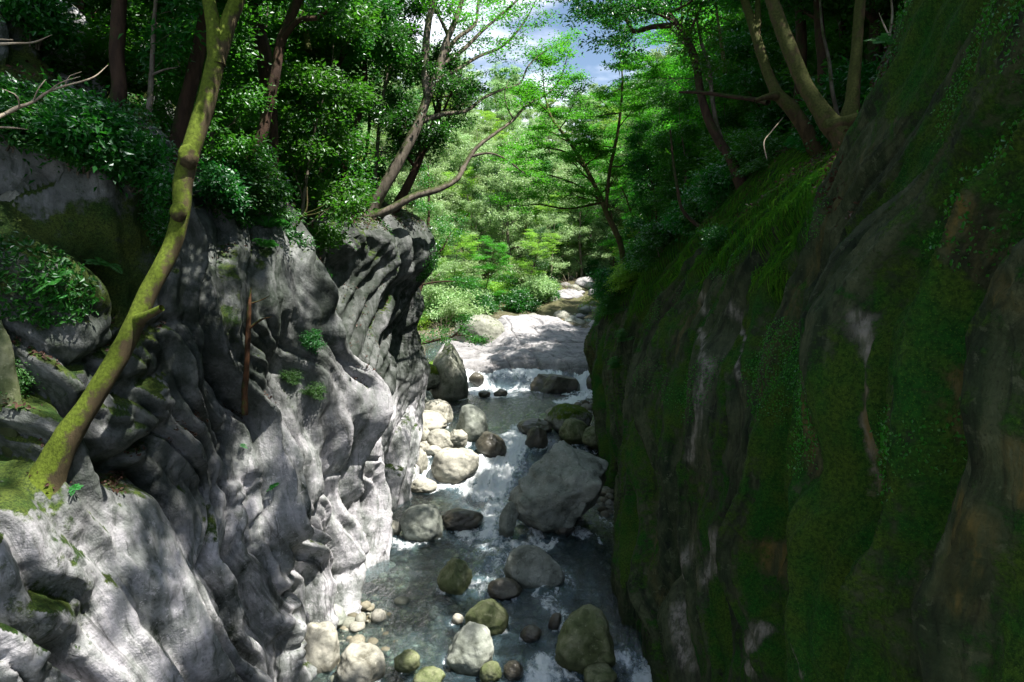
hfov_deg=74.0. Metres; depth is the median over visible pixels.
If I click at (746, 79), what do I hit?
tree
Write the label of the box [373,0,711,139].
sky
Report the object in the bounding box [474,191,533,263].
tree
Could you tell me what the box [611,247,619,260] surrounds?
shrub
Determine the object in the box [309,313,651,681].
water
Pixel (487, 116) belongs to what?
tree
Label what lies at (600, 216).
tree
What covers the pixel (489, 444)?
boulder
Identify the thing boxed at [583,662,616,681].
boulder
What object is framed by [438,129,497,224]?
tree
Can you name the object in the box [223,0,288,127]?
tree
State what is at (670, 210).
shrub
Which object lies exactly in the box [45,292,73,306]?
fern
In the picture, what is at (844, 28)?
slender tree
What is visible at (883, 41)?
fern
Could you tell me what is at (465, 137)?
tree
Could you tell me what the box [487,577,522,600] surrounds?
boulder
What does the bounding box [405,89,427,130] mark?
tree
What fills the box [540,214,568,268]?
tree
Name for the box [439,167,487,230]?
tree
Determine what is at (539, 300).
shrub
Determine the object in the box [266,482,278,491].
fern
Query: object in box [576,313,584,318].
boulder
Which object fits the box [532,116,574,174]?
tree
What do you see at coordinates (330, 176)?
shrub
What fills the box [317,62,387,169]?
tree
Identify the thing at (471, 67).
tree
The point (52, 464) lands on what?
leaning tree
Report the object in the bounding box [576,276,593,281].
boulder
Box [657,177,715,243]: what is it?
shrub
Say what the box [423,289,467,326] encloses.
shrub
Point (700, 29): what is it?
slender tree
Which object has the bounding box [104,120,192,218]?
shrub
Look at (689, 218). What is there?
slender tree
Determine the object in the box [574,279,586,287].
boulder
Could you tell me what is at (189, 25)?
tree
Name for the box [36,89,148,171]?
shrub
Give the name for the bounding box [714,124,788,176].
shrub
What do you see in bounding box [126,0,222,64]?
tree
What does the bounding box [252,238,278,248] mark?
fern
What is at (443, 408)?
boulder
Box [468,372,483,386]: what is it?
boulder
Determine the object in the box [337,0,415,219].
slender tree
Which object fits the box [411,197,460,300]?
tree
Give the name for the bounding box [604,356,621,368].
shrub
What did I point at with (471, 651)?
boulder
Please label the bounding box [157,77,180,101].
shrub
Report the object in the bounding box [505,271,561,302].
shrub
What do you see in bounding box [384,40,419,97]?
tree
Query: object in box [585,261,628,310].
shrub
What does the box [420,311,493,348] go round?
shrub
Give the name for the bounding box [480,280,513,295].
shrub
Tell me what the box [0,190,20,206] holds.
boulder
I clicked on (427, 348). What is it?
twig bush
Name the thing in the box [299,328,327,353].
shrub
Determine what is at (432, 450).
boulder
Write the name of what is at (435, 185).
tree
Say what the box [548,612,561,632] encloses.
boulder
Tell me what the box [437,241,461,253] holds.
shrub
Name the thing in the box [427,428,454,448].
boulder
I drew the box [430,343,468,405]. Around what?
boulder
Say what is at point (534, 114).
tree
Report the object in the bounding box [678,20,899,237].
leaf litter
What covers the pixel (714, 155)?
shrub
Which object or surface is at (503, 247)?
tree
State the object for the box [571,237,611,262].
shrub
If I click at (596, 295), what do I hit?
shrub
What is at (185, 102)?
slender tree
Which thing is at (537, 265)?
tree
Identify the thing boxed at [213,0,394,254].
tree
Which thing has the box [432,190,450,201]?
shrub
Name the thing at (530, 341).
rock slab
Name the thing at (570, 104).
tree
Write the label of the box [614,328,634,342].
shrub
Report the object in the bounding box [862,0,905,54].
tree
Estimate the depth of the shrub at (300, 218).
13.07 m
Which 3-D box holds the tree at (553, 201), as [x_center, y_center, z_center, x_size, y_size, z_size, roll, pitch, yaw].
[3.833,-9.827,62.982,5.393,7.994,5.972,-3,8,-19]
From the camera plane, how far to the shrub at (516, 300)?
48.43 m
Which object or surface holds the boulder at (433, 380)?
on the boulder at (451, 369)
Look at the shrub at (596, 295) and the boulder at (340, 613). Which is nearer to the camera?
the boulder at (340, 613)
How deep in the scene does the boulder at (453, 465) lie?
22.89 m
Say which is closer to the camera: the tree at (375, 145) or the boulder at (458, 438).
the boulder at (458, 438)
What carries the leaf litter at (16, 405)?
on the rock cliff at (204, 554)
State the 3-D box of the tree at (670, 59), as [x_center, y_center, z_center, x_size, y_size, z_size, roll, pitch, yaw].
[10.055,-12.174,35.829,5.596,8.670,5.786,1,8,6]
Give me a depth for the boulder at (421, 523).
18.58 m
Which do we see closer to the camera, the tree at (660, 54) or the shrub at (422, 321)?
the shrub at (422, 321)
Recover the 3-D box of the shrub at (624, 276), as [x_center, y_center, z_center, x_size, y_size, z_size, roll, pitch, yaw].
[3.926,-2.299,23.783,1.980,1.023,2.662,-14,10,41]
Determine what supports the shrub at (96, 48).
on the rock cliff at (204, 554)
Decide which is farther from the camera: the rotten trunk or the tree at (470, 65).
the tree at (470, 65)
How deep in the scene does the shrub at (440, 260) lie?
52.51 m
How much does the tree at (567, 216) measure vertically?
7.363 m
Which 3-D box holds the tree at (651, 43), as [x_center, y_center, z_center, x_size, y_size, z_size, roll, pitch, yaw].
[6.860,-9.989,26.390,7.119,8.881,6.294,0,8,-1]
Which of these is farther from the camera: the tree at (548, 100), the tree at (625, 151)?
the tree at (548, 100)
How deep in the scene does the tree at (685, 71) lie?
31.36 m
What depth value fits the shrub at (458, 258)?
57.55 m
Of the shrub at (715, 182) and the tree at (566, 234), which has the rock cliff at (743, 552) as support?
the shrub at (715, 182)
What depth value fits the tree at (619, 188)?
32.83 m
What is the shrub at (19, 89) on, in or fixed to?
on the rock cliff at (204, 554)
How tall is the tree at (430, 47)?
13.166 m
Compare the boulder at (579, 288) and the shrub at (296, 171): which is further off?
the boulder at (579, 288)
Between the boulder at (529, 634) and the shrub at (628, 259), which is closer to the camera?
the boulder at (529, 634)
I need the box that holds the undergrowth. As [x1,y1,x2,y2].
[355,80,623,326]
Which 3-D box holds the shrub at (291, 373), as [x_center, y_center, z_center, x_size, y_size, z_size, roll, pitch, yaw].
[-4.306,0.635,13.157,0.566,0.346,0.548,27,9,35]
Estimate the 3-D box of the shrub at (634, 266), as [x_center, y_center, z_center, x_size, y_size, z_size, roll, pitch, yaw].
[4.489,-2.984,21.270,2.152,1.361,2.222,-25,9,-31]
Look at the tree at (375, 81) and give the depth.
74.28 m
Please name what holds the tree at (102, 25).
on the rock cliff at (204, 554)
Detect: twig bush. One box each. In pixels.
[419,317,454,345]
[420,331,437,358]
[558,273,582,289]
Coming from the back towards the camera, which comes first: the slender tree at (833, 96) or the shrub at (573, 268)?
the shrub at (573, 268)
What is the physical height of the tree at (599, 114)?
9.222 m
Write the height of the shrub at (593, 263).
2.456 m
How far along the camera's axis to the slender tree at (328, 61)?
16.28 m
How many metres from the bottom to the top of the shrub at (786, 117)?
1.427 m
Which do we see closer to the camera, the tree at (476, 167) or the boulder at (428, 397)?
the boulder at (428, 397)
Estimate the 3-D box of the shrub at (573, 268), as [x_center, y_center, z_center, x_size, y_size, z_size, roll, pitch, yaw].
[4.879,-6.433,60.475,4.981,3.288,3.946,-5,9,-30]
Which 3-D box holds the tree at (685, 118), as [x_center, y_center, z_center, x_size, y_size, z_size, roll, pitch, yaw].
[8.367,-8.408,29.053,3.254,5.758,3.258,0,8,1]
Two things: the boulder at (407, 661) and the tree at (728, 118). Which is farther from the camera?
the tree at (728, 118)
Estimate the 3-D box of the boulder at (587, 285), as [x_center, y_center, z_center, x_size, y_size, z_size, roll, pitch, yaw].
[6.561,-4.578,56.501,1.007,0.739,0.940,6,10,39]
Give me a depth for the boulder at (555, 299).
50.78 m
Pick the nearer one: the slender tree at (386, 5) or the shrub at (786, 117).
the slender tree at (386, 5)
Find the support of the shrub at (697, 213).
on the rock cliff at (743, 552)
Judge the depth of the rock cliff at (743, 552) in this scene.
5.78 m
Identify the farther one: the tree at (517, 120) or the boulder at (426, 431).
the tree at (517, 120)
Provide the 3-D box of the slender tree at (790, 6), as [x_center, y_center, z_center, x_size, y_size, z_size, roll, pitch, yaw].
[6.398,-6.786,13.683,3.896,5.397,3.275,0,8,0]
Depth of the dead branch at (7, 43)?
6.67 m
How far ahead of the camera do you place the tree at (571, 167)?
71.82 m
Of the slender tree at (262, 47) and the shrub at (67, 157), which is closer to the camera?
the shrub at (67, 157)
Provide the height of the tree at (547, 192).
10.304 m
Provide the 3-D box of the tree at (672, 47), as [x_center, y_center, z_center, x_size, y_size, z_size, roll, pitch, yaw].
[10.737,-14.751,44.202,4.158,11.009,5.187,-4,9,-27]
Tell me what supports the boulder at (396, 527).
in the water
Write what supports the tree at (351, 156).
on the rock cliff at (204, 554)
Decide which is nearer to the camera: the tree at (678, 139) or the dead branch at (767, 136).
the dead branch at (767, 136)
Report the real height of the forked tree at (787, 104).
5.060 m
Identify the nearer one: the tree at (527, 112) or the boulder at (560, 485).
the boulder at (560, 485)
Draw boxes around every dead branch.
[0,35,50,44]
[0,65,107,118]
[0,126,27,129]
[763,117,783,158]
[879,1,905,32]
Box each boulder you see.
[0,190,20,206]
[0,320,21,457]
[304,621,339,674]
[334,604,346,629]
[337,643,385,681]
[392,520,400,537]
[394,649,419,674]
[400,504,442,546]
[411,478,436,494]
[413,666,445,681]
[416,448,427,478]
[420,441,429,451]
[421,425,429,441]
[423,410,446,430]
[424,399,453,425]
[425,390,434,402]
[425,445,441,459]
[426,364,439,390]
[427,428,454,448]
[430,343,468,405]
[431,447,478,488]
[437,557,472,599]
[442,508,482,530]
[446,621,493,679]
[450,429,467,447]
[452,613,463,626]
[454,314,504,344]
[456,404,488,449]
[465,598,508,639]
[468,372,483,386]
[475,431,506,457]
[478,391,490,398]
[479,661,501,681]
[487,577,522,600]
[493,389,507,397]
[499,501,518,542]
[503,545,564,597]
[503,660,523,681]
[508,440,607,540]
[517,418,551,434]
[520,625,541,643]
[525,426,547,454]
[530,374,579,400]
[543,295,557,301]
[544,403,591,433]
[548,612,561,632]
[553,310,571,318]
[555,604,615,675]
[556,527,574,538]
[558,289,573,299]
[559,418,587,446]
[564,317,584,323]
[565,289,582,297]
[566,284,581,290]
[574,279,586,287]
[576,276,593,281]
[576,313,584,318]
[577,304,591,313]
[582,426,598,450]
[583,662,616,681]
[585,281,594,288]
[586,375,591,393]
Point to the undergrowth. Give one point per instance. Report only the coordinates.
(602, 261)
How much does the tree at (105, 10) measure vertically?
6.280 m
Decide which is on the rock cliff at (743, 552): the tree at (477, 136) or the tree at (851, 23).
the tree at (851, 23)
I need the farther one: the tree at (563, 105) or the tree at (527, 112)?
the tree at (563, 105)
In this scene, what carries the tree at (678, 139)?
on the rock cliff at (743, 552)
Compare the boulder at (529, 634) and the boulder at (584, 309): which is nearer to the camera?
the boulder at (529, 634)
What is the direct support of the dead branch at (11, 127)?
on the rock cliff at (204, 554)
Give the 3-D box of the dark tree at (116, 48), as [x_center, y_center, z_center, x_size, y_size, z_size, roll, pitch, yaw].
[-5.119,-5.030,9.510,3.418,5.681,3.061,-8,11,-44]
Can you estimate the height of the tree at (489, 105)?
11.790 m
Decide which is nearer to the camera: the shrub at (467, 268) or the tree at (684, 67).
the tree at (684, 67)
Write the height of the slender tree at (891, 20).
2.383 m
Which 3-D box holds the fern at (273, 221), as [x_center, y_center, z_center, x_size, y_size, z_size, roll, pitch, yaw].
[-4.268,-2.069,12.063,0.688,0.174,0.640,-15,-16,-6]
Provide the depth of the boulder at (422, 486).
22.17 m
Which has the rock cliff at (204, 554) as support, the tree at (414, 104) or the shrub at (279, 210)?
the shrub at (279, 210)
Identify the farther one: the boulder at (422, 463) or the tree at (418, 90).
the tree at (418, 90)
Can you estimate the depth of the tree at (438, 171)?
58.27 m
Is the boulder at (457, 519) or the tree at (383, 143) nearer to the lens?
the boulder at (457, 519)
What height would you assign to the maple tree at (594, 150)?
11.608 m
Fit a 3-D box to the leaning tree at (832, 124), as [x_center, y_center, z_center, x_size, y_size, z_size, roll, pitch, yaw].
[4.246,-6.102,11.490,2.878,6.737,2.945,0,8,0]
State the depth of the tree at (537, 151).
73.55 m
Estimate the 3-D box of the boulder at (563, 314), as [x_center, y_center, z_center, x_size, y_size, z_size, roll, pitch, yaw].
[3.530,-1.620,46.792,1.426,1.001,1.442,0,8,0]
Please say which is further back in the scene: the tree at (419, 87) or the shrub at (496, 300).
the tree at (419, 87)
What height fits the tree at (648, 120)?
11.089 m
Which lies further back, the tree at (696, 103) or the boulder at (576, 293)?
the boulder at (576, 293)
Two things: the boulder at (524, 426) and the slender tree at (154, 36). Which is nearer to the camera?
the slender tree at (154, 36)
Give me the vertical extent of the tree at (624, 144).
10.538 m
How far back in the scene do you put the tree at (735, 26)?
21.19 m
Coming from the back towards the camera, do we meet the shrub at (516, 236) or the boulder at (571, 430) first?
the shrub at (516, 236)
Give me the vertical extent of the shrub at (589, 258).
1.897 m
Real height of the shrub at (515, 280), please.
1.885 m
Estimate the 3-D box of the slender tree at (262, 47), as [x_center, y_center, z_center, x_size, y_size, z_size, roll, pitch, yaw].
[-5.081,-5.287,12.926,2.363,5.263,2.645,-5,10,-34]
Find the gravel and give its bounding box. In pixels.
[315,400,614,681]
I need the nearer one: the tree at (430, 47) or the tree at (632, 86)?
the tree at (632, 86)
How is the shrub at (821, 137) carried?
on the rock cliff at (743, 552)
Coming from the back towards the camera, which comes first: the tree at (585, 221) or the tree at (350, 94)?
the tree at (585, 221)
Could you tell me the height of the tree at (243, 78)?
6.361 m
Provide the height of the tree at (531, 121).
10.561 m
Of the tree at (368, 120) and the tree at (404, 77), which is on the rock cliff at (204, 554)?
the tree at (368, 120)
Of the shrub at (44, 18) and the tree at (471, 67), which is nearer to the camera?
the shrub at (44, 18)
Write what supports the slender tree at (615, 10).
on the rock cliff at (743, 552)
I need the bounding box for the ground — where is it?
[305,88,643,681]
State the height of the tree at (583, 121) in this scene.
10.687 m
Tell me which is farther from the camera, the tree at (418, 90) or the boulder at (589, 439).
the tree at (418, 90)
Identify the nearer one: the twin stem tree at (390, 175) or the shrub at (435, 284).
the twin stem tree at (390, 175)
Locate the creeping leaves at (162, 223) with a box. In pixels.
[0,0,440,328]
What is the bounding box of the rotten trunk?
[241,287,271,415]
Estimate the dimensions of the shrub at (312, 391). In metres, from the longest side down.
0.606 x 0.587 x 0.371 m
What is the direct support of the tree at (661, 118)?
on the rock cliff at (743, 552)
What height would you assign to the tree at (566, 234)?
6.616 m
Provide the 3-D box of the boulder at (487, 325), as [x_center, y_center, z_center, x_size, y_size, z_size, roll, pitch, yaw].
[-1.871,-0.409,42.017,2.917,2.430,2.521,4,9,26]
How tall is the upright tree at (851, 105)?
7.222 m
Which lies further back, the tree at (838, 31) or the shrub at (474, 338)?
the shrub at (474, 338)
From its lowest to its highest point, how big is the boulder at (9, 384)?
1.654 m
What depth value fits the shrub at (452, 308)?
44.66 m
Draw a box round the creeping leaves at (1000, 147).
[622,0,1023,503]
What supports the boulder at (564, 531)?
in the water
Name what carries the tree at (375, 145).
on the rock cliff at (204, 554)
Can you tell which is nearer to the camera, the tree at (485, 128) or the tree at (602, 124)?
the tree at (485, 128)
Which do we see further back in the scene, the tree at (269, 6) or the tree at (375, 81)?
the tree at (375, 81)
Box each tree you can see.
[28,0,245,498]
[64,0,227,109]
[70,0,178,29]
[93,8,109,43]
[118,0,205,118]
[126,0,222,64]
[127,0,287,172]
[147,3,258,118]
[162,1,287,116]
[169,4,206,164]
[183,0,338,178]
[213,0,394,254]
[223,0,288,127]
[227,0,414,210]
[241,0,358,183]
[245,0,302,201]
[283,0,408,156]
[286,0,311,52]
[302,63,363,168]
[310,5,350,110]
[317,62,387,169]
[325,0,429,190]
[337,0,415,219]
[338,0,437,195]
[359,32,490,213]
[359,59,395,124]
[359,122,388,161]
[360,0,586,219]
[362,121,401,186]
[363,67,382,123]
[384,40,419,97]
[385,86,431,171]
[396,132,424,185]
[397,142,472,232]
[398,147,468,218]
[399,75,422,99]
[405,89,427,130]
[406,161,483,297]
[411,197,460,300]
[414,102,463,199]
[415,82,448,107]
[419,38,440,55]
[429,113,495,195]
[430,93,464,115]
[432,228,481,291]
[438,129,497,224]
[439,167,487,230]
[443,50,483,134]
[443,97,486,151]
[445,198,507,276]
[455,119,499,199]
[461,64,477,111]
[463,235,514,300]
[469,133,555,264]
[470,150,519,252]
[471,110,505,165]
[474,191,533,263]
[475,92,496,126]
[477,79,517,151]
[478,125,514,190]
[484,18,676,270]
[488,61,521,121]
[488,73,522,120]
[493,133,535,191]
[495,106,533,164]
[499,149,539,229]
[502,92,534,134]
[503,228,560,282]
[504,125,562,186]
[504,164,553,260]
[515,162,545,231]
[524,159,568,236]
[524,226,549,276]
[526,103,565,168]
[527,100,544,124]
[529,191,584,258]
[531,212,577,278]
[532,98,571,139]
[532,101,567,151]
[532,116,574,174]
[538,0,745,189]
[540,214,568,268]
[549,101,582,144]
[551,149,600,217]
[552,196,578,246]
[553,165,614,276]
[561,98,587,148]
[563,145,622,261]
[564,206,599,258]
[571,91,598,138]
[572,120,663,261]
[573,180,608,239]
[576,151,631,250]
[578,84,609,138]
[582,95,605,135]
[583,86,676,215]
[589,105,627,155]
[590,99,614,144]
[592,123,619,146]
[594,185,627,268]
[601,147,630,195]
[605,0,752,146]
[615,49,663,131]
[615,89,658,186]
[616,116,696,241]
[617,122,634,191]
[617,157,659,218]
[627,148,669,216]
[628,157,667,221]
[631,87,663,171]
[637,80,721,216]
[649,18,703,111]
[651,109,711,200]
[651,120,687,167]
[652,24,700,129]
[655,0,770,151]
[656,5,728,135]
[657,47,697,115]
[657,108,726,209]
[667,2,739,136]
[669,130,699,226]
[676,80,710,160]
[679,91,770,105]
[686,21,740,159]
[688,48,778,170]
[703,0,814,142]
[705,2,830,153]
[710,0,823,156]
[712,25,774,148]
[714,1,727,73]
[716,13,781,144]
[725,0,833,133]
[739,13,833,143]
[765,0,857,152]
[766,0,887,85]
[775,0,885,85]
[785,0,848,63]
[785,1,902,87]
[807,7,852,63]
[808,0,903,74]
[819,0,839,115]
[825,20,869,59]
[832,0,907,17]
[840,0,865,115]
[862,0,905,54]
[889,0,893,35]
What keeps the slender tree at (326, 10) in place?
on the rock cliff at (204, 554)
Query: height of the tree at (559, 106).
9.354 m
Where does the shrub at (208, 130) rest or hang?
on the rock cliff at (204, 554)
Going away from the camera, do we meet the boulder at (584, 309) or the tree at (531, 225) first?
the boulder at (584, 309)
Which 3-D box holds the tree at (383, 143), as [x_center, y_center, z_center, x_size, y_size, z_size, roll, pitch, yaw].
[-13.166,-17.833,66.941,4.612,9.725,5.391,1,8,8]
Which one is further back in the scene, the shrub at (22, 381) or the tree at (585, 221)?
the tree at (585, 221)
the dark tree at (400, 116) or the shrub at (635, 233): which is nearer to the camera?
the dark tree at (400, 116)
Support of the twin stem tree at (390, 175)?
on the rock cliff at (204, 554)
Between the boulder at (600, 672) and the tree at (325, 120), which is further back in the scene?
the tree at (325, 120)
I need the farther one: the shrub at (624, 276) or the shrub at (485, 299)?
the shrub at (485, 299)
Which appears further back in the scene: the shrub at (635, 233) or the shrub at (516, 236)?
the shrub at (516, 236)
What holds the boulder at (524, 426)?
in the water
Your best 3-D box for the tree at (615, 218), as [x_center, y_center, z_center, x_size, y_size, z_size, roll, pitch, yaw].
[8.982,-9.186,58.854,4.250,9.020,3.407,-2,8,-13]
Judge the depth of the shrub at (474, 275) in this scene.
50.24 m
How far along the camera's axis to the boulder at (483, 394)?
32.52 m
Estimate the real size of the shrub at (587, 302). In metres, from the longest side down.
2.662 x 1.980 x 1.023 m
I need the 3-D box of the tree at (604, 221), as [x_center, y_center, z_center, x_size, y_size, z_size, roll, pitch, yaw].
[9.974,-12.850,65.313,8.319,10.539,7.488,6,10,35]
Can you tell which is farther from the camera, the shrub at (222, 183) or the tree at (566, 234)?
the tree at (566, 234)
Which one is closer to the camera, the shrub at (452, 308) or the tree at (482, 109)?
the shrub at (452, 308)
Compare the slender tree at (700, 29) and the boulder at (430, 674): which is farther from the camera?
the slender tree at (700, 29)
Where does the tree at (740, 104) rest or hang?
on the rock cliff at (743, 552)
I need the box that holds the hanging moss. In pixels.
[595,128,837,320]
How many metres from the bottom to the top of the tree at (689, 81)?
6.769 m
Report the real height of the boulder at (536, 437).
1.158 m
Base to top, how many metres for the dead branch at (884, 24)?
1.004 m
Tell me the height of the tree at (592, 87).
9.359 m
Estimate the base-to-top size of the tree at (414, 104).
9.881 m
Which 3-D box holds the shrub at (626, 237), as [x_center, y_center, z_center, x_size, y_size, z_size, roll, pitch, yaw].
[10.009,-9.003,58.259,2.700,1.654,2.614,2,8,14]
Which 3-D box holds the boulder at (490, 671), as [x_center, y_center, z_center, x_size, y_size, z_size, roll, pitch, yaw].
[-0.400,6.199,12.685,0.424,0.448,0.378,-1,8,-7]
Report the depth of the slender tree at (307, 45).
14.11 m
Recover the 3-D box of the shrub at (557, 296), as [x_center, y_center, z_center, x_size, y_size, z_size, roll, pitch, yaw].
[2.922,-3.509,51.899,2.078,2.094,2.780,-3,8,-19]
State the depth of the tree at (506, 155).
67.52 m
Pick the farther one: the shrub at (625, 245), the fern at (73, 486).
the shrub at (625, 245)
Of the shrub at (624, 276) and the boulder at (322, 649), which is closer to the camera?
the boulder at (322, 649)
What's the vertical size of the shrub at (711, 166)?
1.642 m
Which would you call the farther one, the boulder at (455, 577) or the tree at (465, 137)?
the tree at (465, 137)
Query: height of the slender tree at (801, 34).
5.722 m
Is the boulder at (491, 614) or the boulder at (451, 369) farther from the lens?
the boulder at (451, 369)
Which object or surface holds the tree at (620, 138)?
on the rock cliff at (743, 552)
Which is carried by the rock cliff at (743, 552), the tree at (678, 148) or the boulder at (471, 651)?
the tree at (678, 148)
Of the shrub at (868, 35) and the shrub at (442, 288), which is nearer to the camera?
the shrub at (868, 35)
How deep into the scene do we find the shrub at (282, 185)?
11.73 m
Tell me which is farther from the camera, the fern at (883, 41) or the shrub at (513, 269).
the shrub at (513, 269)
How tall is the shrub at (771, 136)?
1.800 m
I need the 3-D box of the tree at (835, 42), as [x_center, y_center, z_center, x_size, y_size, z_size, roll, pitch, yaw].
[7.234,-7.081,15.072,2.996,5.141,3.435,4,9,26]
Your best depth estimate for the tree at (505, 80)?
102.16 m
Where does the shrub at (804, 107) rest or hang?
on the rock cliff at (743, 552)
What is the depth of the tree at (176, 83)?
11.17 m
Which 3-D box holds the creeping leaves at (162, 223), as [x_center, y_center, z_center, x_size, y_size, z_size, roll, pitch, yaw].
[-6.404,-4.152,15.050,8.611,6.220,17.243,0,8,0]
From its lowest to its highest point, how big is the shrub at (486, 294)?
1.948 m
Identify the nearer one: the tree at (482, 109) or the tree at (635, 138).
the tree at (635, 138)
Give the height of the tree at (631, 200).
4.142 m
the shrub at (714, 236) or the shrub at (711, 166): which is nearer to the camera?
the shrub at (714, 236)
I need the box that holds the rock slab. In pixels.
[432,314,590,392]
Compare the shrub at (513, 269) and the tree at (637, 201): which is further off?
the shrub at (513, 269)
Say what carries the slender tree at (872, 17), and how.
on the rock cliff at (743, 552)
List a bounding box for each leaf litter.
[0,5,430,496]
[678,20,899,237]
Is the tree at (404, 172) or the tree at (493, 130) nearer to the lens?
the tree at (404, 172)
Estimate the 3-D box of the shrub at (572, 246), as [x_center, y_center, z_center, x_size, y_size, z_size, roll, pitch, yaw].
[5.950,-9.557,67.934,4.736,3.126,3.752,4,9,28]
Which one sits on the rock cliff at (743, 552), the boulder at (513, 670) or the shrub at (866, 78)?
the shrub at (866, 78)
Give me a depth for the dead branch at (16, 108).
6.53 m
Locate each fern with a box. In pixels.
[33,270,71,292]
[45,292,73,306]
[68,483,83,495]
[85,257,122,273]
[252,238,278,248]
[254,215,291,227]
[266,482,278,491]
[863,33,895,44]
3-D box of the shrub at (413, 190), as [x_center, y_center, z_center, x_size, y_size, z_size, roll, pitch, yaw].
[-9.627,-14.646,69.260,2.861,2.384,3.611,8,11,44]
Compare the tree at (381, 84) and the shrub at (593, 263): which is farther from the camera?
the tree at (381, 84)
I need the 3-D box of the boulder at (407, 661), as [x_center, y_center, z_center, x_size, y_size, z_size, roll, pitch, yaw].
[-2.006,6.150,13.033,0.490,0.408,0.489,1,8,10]
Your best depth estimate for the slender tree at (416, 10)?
19.43 m
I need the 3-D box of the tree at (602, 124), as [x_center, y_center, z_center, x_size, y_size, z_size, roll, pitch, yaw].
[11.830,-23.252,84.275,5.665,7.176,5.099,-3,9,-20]
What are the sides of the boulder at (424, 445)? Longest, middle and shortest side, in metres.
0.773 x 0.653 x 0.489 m
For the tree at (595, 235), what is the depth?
67.83 m
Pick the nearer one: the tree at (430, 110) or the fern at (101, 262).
the fern at (101, 262)
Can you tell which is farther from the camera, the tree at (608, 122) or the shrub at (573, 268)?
the tree at (608, 122)
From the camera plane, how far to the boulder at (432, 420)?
26.45 m
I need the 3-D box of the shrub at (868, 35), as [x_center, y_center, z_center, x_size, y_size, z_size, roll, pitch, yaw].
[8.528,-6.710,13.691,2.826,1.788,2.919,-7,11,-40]
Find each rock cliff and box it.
[0,0,436,681]
[583,0,1023,681]
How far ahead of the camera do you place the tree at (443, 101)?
78.53 m
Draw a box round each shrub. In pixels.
[0,0,93,60]
[0,64,59,166]
[0,355,44,398]
[1,89,116,173]
[11,67,151,190]
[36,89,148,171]
[41,8,184,98]
[68,0,109,32]
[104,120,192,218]
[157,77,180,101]
[170,115,227,139]
[192,156,256,219]
[203,129,300,213]
[232,158,312,224]
[254,123,332,178]
[279,367,304,384]
[293,187,326,227]
[298,381,326,399]
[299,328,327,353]
[301,135,365,183]
[376,181,409,202]
[409,187,420,203]
[417,308,439,330]
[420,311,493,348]
[421,280,446,313]
[423,283,453,298]
[423,284,491,321]
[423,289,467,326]
[427,258,457,281]
[430,297,479,326]
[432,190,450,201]
[434,272,484,293]
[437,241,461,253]
[442,252,467,271]
[451,258,485,280]
[468,289,493,304]
[468,291,502,314]
[469,222,488,238]
[479,263,502,277]
[480,225,513,241]
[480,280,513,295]
[480,287,501,303]
[488,272,521,291]
[492,270,520,289]
[494,262,550,287]
[499,286,543,313]
[501,231,526,256]
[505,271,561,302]
[527,283,562,303]
[543,269,562,281]
[544,253,589,280]
[551,282,561,300]
[560,241,578,248]
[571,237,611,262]
[575,295,599,310]
[583,254,602,264]
[583,258,602,275]
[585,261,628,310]
[590,307,602,326]
[591,288,604,301]
[595,294,626,316]
[599,261,642,293]
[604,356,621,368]
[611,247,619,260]
[613,239,630,259]
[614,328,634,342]
[616,229,631,244]
[616,234,656,275]
[622,221,676,273]
[624,214,679,270]
[626,228,637,239]
[629,232,641,243]
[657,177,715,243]
[658,203,685,223]
[672,196,717,236]
[679,157,715,185]
[682,125,789,183]
[686,157,741,220]
[692,147,747,208]
[696,126,759,168]
[698,221,729,253]
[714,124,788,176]
[776,46,884,148]
[778,112,790,125]
[786,96,840,151]
[815,55,881,110]
[846,0,895,48]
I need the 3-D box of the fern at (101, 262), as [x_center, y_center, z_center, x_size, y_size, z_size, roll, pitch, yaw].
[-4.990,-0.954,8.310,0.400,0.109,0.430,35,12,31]
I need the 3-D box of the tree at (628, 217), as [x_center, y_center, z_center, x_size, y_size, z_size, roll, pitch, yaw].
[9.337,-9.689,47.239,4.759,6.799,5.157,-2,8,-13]
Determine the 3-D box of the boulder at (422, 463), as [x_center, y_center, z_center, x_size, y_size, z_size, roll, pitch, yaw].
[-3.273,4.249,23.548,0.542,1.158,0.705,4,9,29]
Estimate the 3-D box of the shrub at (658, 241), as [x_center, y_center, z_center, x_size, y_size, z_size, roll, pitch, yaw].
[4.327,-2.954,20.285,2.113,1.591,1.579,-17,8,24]
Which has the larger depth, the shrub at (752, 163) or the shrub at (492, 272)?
the shrub at (492, 272)

